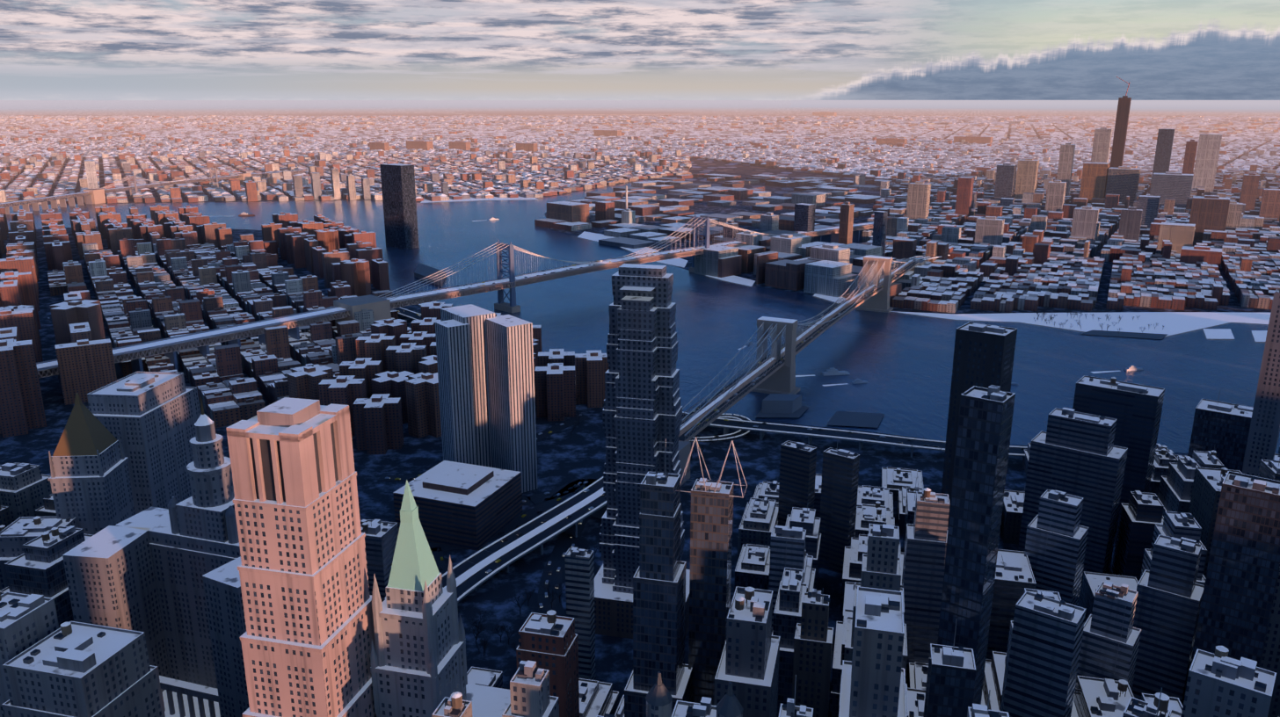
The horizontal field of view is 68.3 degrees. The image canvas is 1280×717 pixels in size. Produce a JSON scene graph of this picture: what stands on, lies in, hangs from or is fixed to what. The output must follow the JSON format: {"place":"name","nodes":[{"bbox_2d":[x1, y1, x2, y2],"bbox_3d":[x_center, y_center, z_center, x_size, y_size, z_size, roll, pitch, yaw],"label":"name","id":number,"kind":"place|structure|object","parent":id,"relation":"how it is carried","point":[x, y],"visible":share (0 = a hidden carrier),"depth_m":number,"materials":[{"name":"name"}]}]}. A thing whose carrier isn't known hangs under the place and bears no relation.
{"place":"outdoors","nodes":[
{"label":"outdoors","id":0,"kind":"place"},
{"bbox_2d":[0,100,1279,453],"bbox_3d":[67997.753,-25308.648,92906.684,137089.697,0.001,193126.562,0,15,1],"label":"water","id":1,"kind":"structure","parent":0,"point":[902,364],"depth_m":1373.83,"materials":[{"name":"blue liquid"}]},
{"bbox_2d":[0,100,1279,716],"bbox_3d":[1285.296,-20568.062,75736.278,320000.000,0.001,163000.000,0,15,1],"label":"ground","id":2,"kind":"structure","parent":0,"point":[564,456],"depth_m":944.79,"materials":[{"name":"grey concrete"}]},
{"bbox_2d":[0,167,306,214],"bbox_3d":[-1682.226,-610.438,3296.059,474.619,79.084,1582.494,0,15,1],"label":"suspension bridge","id":3,"kind":"structure","parent":2,"relation":"on","point":[94,196],"depth_m":3052.82,"materials":[{"name":"silver metal"}]},
{"bbox_2d":[36,215,873,395],"bbox_3d":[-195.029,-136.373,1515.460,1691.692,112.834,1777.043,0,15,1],"label":"suspension bridge","id":4,"kind":"structure","parent":2,"relation":"on","point":[342,309],"depth_m":1393.00,"materials":[{"name":"grey metal"}]},
{"bbox_2d":[46,231,1186,617],"bbox_3d":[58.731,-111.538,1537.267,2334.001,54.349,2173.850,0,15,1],"label":"roads and traffic","id":5,"kind":"structure","parent":2,"relation":"on","point":[542,523],"depth_m":745.86,"materials":[{"name":"grey asphalt"}]},
{"bbox_2d":[7,110,1247,155],"bbox_3d":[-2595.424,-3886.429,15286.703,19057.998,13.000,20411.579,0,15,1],"label":"distant woodland","id":6,"kind":"object","parent":2,"relation":"on","point":[560,112],"visible":0.1,"depth_m":19844.74,"materials":[{"name":"plant"}]},
{"bbox_2d":[0,163,1279,716],"bbox_3d":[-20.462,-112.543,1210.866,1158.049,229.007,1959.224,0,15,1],"label":"high-rise buildings","id":7,"kind":"structure","parent":2,"relation":"on","point":[250,577],"depth_m":440.64,"materials":[{"name":"concrete"}]},
{"bbox_2d":[52,392,116,456],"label":"pyramidal roof","id":8,"kind":"structure","parent":7,"relation":"on","point":[86,432],"depth_m":596.61,"materials":[{"name":"brown"}]},
{"bbox_2d":[200,397,204,414],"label":"civic fame statue","id":9,"kind":"object","parent":7,"relation":"on","point":[202,409],"visible":1,"depth_m":504.02,"materials":[{"name":"brown"}]},
{"bbox_2d":[387,480,439,591],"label":"pyramidal roof","id":10,"kind":"structure","parent":7,"relation":"on","point":[414,567],"depth_m":368.38,"materials":[{"name":"teal metal"}]},
{"bbox_2d":[645,671,743,716],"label":"domed spires","id":11,"kind":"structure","parent":7,"relation":"on","point":[728,705],"depth_m":286.52,"materials":[{"name":"grey metal"}]},
{"bbox_2d":[0,76,1279,716],"bbox_3d":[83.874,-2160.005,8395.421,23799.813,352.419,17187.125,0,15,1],"label":"buildings","id":12,"kind":"structure","parent":2,"relation":"on","point":[986,192],"depth_m":1892.65,"materials":[{"name":"brick"}]},
{"bbox_2d":[599,263,684,594],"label":"skyscraper","id":13,"kind":"structure","parent":2,"relation":"on","point":[642,415],"depth_m":567.81,"materials":[{"name":"silver metal"}]},
{"bbox_2d":[162,196,1270,716],"bbox_3d":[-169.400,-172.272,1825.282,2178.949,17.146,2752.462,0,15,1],"label":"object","id":14,"kind":"object","parent":2,"relation":"on","point":[1147,324],"visible":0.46,"depth_m":1413.46,"materials":[{"name":"white plant"}]},
{"bbox_2d":[678,255,925,485],"bbox_3d":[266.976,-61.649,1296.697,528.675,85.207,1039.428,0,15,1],"label":"suspension bridge","id":15,"kind":"structure","parent":2,"relation":"on","point":[779,378],"depth_m":1077.28,"materials":[{"name":"beige stone"}]},
{"bbox_2d":[0,0,1279,100],"label":"sky","id":16,"kind":"structure","parent":0,"point":[50,49],"materials":[{"name":"grey"}]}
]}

